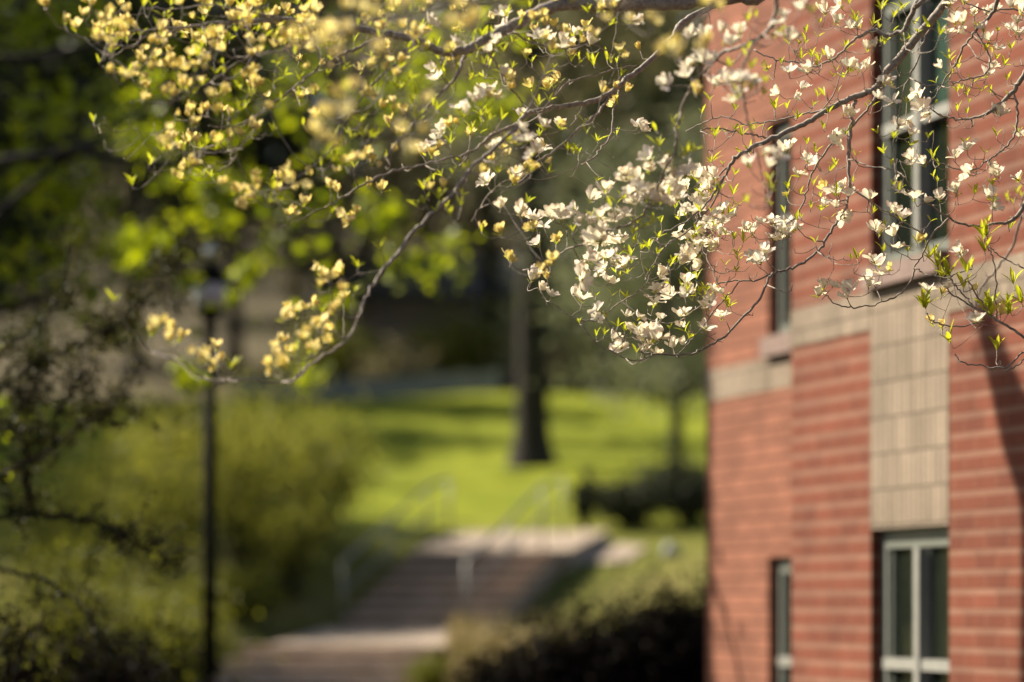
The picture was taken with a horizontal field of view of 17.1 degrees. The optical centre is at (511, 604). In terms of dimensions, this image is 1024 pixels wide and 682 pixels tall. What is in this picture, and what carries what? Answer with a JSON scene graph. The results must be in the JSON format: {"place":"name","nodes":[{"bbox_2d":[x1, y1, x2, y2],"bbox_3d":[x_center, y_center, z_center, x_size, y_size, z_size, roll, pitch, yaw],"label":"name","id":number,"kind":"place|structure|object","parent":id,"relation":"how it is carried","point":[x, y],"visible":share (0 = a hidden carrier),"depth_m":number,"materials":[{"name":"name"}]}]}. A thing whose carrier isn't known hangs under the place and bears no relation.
{"place":"outdoors","nodes":[
{"label":"outdoors","id":0,"kind":"place"},
{"bbox_2d":[0,167,705,681],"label":"ground","id":1,"kind":"structure","parent":0,"point":[464,441],"depth_m":64.21,"materials":[{"name":"green plant"}]},
{"bbox_2d":[0,347,52,495],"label":"tree","id":2,"kind":"object","parent":1,"relation":"on","point":[8,433],"visible":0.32,"depth_m":22.77,"materials":[{"name":"green plant"}]},
{"bbox_2d":[0,0,92,316],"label":"woodland tree","id":3,"kind":"object","parent":1,"relation":"on","point":[6,109],"visible":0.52,"depth_m":78.54,"materials":[{"name":"green plant"}]},
{"bbox_2d":[0,602,119,681],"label":"green shrub","id":4,"kind":"object","parent":1,"relation":"on","point":[51,652],"visible":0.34,"depth_m":23.99,"materials":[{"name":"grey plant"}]},
{"bbox_2d":[0,566,124,681],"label":"dark shrub","id":5,"kind":"object","parent":1,"relation":"on","point":[19,674],"visible":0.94,"depth_m":19.03,"materials":[{"name":"green plant"}]},
{"bbox_2d":[0,0,174,349],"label":"woodland tree","id":6,"kind":"object","parent":1,"relation":"on","point":[77,77],"visible":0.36,"depth_m":85.80,"materials":[{"name":"green plant"}]},
{"bbox_2d":[3,0,191,363],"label":"woodland tree","id":7,"kind":"object","parent":1,"relation":"on","point":[43,331],"visible":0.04,"depth_m":102.78,"materials":[{"name":"green plant"}]},
{"bbox_2d":[0,490,202,681],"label":"green shrub","id":8,"kind":"object","parent":1,"relation":"on","point":[123,609],"visible":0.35,"depth_m":32.84,"materials":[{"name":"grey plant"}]},
{"bbox_2d":[2,595,234,681],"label":"dark shrub","id":9,"kind":"object","parent":1,"relation":"on","point":[140,670],"visible":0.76,"depth_m":23.89,"materials":[{"name":"green plant"}]},
{"bbox_2d":[0,214,237,673],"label":"larch tree","id":10,"kind":"object","parent":1,"relation":"on","point":[39,367],"visible":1,"depth_m":18.82,"materials":[{"name":"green plant"}]},
{"bbox_2d":[0,387,246,658],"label":"flowering shrub","id":11,"kind":"object","parent":1,"relation":"on","point":[46,543],"visible":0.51,"depth_m":42.74,"materials":[{"name":"green plant"}]},
{"bbox_2d":[39,18,226,316],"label":"woodland tree","id":12,"kind":"object","parent":1,"relation":"on","point":[95,221],"visible":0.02,"depth_m":123.81,"materials":[{"name":"green plant"}]},
{"bbox_2d":[33,519,283,681],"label":"green shrub","id":13,"kind":"object","parent":1,"relation":"on","point":[191,620],"visible":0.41,"depth_m":34.77,"materials":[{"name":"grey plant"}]},
{"bbox_2d":[35,377,289,591],"bbox_3d":[-4.811,-1.659,47.088,3.492,2.983,3.881,0,0,0],"label":"flowering shrub","id":14,"kind":"object","parent":1,"relation":"on","point":[183,501],"visible":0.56,"depth_m":46.78,"materials":[{"name":"green plant"}]},
{"bbox_2d":[43,0,319,378],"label":"woodland tree","id":15,"kind":"object","parent":1,"relation":"on","point":[139,199],"visible":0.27,"depth_m":97.13,"materials":[{"name":"green plant"}]},
{"bbox_2d":[132,391,260,484],"bbox_3d":[-5.761,-2.932,60.075,2.491,1.774,2.280,0,0,-41],"label":"dark shrub","id":16,"kind":"object","parent":1,"relation":"on","point":[179,423],"visible":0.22,"depth_m":59.72,"materials":[{"name":"green plant"}]},
{"bbox_2d":[86,1,318,311],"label":"woodland tree","id":17,"kind":"object","parent":1,"relation":"on","point":[182,308],"visible":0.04,"depth_m":125.79,"materials":[{"name":"green plant"}]},
{"bbox_2d":[192,243,228,681],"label":"street lamp","id":18,"kind":"object","parent":1,"relation":"on","point":[216,281],"visible":0.84,"depth_m":31.95,"materials":[{"name":"black metal"}]},
{"bbox_2d":[12,0,416,365],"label":"woodland tree","id":19,"kind":"object","parent":1,"relation":"on","point":[234,335],"visible":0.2,"depth_m":100.35,"materials":[{"name":"green plant"}]},
{"bbox_2d":[163,552,305,622],"bbox_3d":[-3.761,-0.211,45.919,1.926,0.987,1.680,0,0,0],"label":"green shrub","id":20,"kind":"object","parent":1,"relation":"on","point":[236,588],"visible":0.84,"depth_m":45.73,"materials":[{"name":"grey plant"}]},
{"bbox_2d":[145,354,382,572],"bbox_3d":[-3.542,-2.017,47.804,3.522,3.173,3.409,0,0,0],"label":"flowering shrub","id":21,"kind":"object","parent":1,"relation":"on","point":[256,480],"visible":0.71,"depth_m":47.56,"materials":[{"name":"green plant"}]},
{"bbox_2d":[0,0,564,396],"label":"maple tree","id":22,"kind":"object","parent":1,"relation":"on","point":[381,218],"visible":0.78,"depth_m":29.74,"materials":[{"name":"green plant"}]},
{"bbox_2d":[166,0,417,321],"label":"woodland tree","id":23,"kind":"object","parent":1,"relation":"on","point":[299,297],"visible":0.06,"depth_m":121.33,"materials":[{"name":"green plant"}]},
{"bbox_2d":[223,460,370,599],"bbox_3d":[-2.961,-1.031,46.779,2.038,1.949,1.970,0,0,0],"label":"flowering shrub","id":24,"kind":"object","parent":1,"relation":"on","point":[289,544],"visible":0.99,"depth_m":46.63,"materials":[{"name":"green plant"}]},
{"bbox_2d":[151,0,487,377],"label":"woodland tree","id":25,"kind":"object","parent":1,"relation":"on","point":[336,244],"visible":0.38,"depth_m":96.82,"materials":[{"name":"green plant"}]},
{"bbox_2d":[244,299,399,380],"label":"understorey shrub","id":26,"kind":"object","parent":1,"relation":"on","point":[341,357],"visible":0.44,"depth_m":91.62,"materials":[{"name":"green plant"}]},
{"bbox_2d":[233,385,418,545],"bbox_3d":[-2.731,-1.986,48.953,2.864,2.349,2.739,0,0,0],"label":"flowering shrub","id":27,"kind":"object","parent":1,"relation":"on","point":[350,484],"visible":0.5,"depth_m":48.80,"materials":[{"name":"green plant"}]},
{"bbox_2d":[234,370,500,399],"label":"stone wall","id":28,"kind":"structure","parent":1,"relation":"on","point":[400,386],"depth_m":87.12,"materials":[{"name":"grey stone"}]},
{"bbox_2d":[29,0,705,288],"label":"distant woods","id":29,"kind":"object","parent":1,"relation":"on","point":[417,242],"depth_m":147.70,"materials":[{"name":"green plant"}]},
{"bbox_2d":[265,0,517,255],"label":"woodland tree","id":30,"kind":"object","parent":1,"relation":"on","point":[420,170],"visible":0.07,"depth_m":117.54,"materials":[{"name":"green plant"}]},
{"bbox_2d":[341,328,452,380],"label":"understorey shrub","id":31,"kind":"object","parent":1,"relation":"on","point":[385,366],"visible":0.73,"depth_m":90.56,"materials":[{"name":"green plant"}]},
{"bbox_2d":[217,530,608,681],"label":"outdoor staircase","id":32,"kind":"structure","parent":1,"relation":"on","point":[404,612],"depth_m":46.50,"materials":[{"name":"grey concrete"}]},
{"bbox_2d":[341,477,450,629],"bbox_3d":[-1.597,-0.710,48.005,0.050,2.320,4.438,0,0,18],"label":"handrail","id":33,"kind":"object","parent":32,"relation":"on","point":[387,524],"visible":0.95,"depth_m":47.75,"materials":[{"name":"grey metal"}]},
{"bbox_2d":[464,475,564,624],"bbox_3d":[0.067,-0.710,47.465,0.050,2.320,4.438,0,0,18],"label":"handrail","id":34,"kind":"object","parent":32,"relation":"on","point":[504,524],"visible":0.96,"depth_m":47.26,"materials":[{"name":"grey metal"}]},
{"bbox_2d":[312,255,517,378],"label":"house","id":35,"kind":"structure","parent":1,"relation":"on","point":[379,317],"depth_m":98.02,"materials":[{"name":"brown"}]},
{"bbox_2d":[390,648,468,681],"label":"green shrub","id":36,"kind":"object","parent":1,"relation":"on","point":[423,673],"visible":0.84,"depth_m":41.33,"materials":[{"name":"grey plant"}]},
{"bbox_2d":[375,270,515,382],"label":"understorey shrub","id":37,"kind":"object","parent":1,"relation":"on","point":[457,349],"visible":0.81,"depth_m":92.53,"materials":[{"name":"green plant"}]},
{"bbox_2d":[310,0,641,382],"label":"woodland tree","id":38,"kind":"object","parent":1,"relation":"on","point":[489,261],"visible":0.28,"depth_m":95.78,"materials":[{"name":"green plant"}]},
{"bbox_2d":[258,0,705,467],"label":"tree","id":39,"kind":"object","parent":1,"relation":"on","point":[531,446],"visible":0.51,"depth_m":61.80,"materials":[{"name":"green plant"}]},
{"bbox_2d":[438,618,597,681],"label":"dark shrub","id":40,"kind":"object","parent":1,"relation":"on","point":[513,672],"visible":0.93,"depth_m":28.78,"materials":[{"name":"green plant"}]},
{"bbox_2d":[352,0,705,393],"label":"evergreen tree","id":41,"kind":"object","parent":1,"relation":"on","point":[556,228],"visible":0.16,"depth_m":89.72,"materials":[{"name":"green plant"}]},
{"bbox_2d":[37,0,1023,383],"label":"dogwood tree","id":42,"kind":"object","parent":1,"relation":"on","point":[671,188],"visible":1,"depth_m":12.05,"materials":[{"name":"white plant"}]},
{"bbox_2d":[441,587,620,681],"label":"dry grass","id":43,"kind":"structure","parent":1,"relation":"on","point":[457,639],"depth_m":42.16,"materials":[{"name":"beige plant"}]},
{"bbox_2d":[360,2,702,328],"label":"woodland tree","id":44,"kind":"object","parent":1,"relation":"on","point":[635,157],"visible":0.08,"depth_m":113.44,"materials":[{"name":"green plant"}]},
{"bbox_2d":[476,586,668,681],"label":"dark shrub","id":45,"kind":"object","parent":1,"relation":"on","point":[560,643],"visible":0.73,"depth_m":28.96,"materials":[{"name":"green plant"}]},
{"bbox_2d":[484,317,688,393],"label":"understorey shrub","id":46,"kind":"object","parent":1,"relation":"on","point":[565,365],"visible":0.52,"depth_m":89.41,"materials":[{"name":"green plant"}]},
{"bbox_2d":[568,465,605,529],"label":"dark shrub","id":47,"kind":"object","parent":1,"relation":"on","point":[582,512],"visible":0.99,"depth_m":51.42,"materials":[{"name":"green plant"}]},
{"bbox_2d":[473,1,705,391],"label":"evergreen tree","id":48,"kind":"object","parent":1,"relation":"on","point":[655,97],"visible":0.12,"depth_m":92.21,"materials":[{"name":"green plant"}]},
{"bbox_2d":[499,78,705,479],"bbox_3d":[2.942,-5.283,57.559,6.345,7.302,6.145,0,0,0],"label":"evergreen tree","id":49,"kind":"object","parent":1,"relation":"on","point":[672,382],"visible":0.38,"depth_m":57.62,"materials":[{"name":"green plant"}]},
{"bbox_2d":[510,10,705,389],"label":"evergreen tree","id":50,"kind":"object","parent":1,"relation":"on","point":[657,106],"visible":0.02,"depth_m":90.44,"materials":[{"name":"green plant"}]},
{"bbox_2d":[519,581,704,681],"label":"dark shrub","id":51,"kind":"object","parent":1,"relation":"on","point":[636,669],"visible":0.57,"depth_m":29.16,"materials":[{"name":"green plant"}]},
{"bbox_2d":[549,451,699,527],"bbox_3d":[1.706,-1.726,51.985,2.287,1.234,2.352,0,0,0],"label":"dark shrub","id":52,"kind":"object","parent":1,"relation":"on","point":[622,503],"visible":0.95,"depth_m":51.71,"materials":[{"name":"green plant"}]},
{"bbox_2d":[589,567,705,681],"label":"dark shrub","id":53,"kind":"object","parent":1,"relation":"on","point":[698,673],"visible":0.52,"depth_m":29.29,"materials":[{"name":"green plant"}]},
{"bbox_2d":[601,14,705,324],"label":"woodland tree","id":54,"kind":"object","parent":1,"relation":"on","point":[687,99],"visible":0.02,"depth_m":117.03,"materials":[{"name":"green plant"}]},
{"bbox_2d":[603,429,705,525],"bbox_3d":[2.670,-1.923,52.444,2.526,1.550,2.423,0,0,39],"label":"dark shrub","id":55,"kind":"object","parent":1,"relation":"on","point":[695,509],"visible":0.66,"depth_m":52.15,"materials":[{"name":"green plant"}]},
{"bbox_2d":[662,542,679,556],"bbox_3d":[2.288,-0.756,48.991,0.262,0.270,0.240,0,0,0],"label":"boulder","id":56,"kind":"object","parent":1,"relation":"on","point":[671,550],"visible":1,"depth_m":48.92,"materials":[{"name":"grey stone"}]},
{"bbox_2d":[656,563,705,681],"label":"dark shrub","id":57,"kind":"object","parent":1,"relation":"on","point":[697,593],"visible":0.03,"depth_m":29.93,"materials":[{"name":"green plant"}]},
{"bbox_2d":[705,0,1023,681],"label":"brick building","id":58,"kind":"structure","parent":1,"relation":"on","point":[864,493],"depth_m":19.81,"materials":[{"name":"red brick"}]},
{"bbox_2d":[777,557,791,681],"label":"window","id":59,"kind":"structure","parent":58,"relation":"in","point":[784,564],"depth_m":23.90,"materials":[{"name":"grey paint"}]},
{"bbox_2d":[777,118,791,333],"bbox_3d":[2.040,-2.625,23.429,0.092,1.510,1.220,0,0,-14],"label":"window","id":60,"kind":"structure","parent":58,"relation":"in","point":[784,257],"depth_m":23.92,"materials":[{"name":"grey paint"}]},
{"bbox_2d":[882,526,948,681],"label":"window","id":61,"kind":"structure","parent":58,"relation":"in","point":[929,660],"depth_m":19.13,"materials":[{"name":"grey paint"}]},
{"bbox_2d":[882,0,948,263],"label":"window","id":62,"kind":"structure","parent":58,"relation":"in","point":[922,180],"depth_m":19.11,"materials":[{"name":"grey paint"}]},
{"bbox_2d":[80,0,705,167],"label":"sky","id":63,"kind":"structure","parent":0,"point":[322,100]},
{"bbox_2d":[577,542,646,562],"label":"path","id":64,"kind":"structure","parent":0,"point":[609,552],"depth_m":49.33,"materials":[{"name":"concrete"}]}
]}

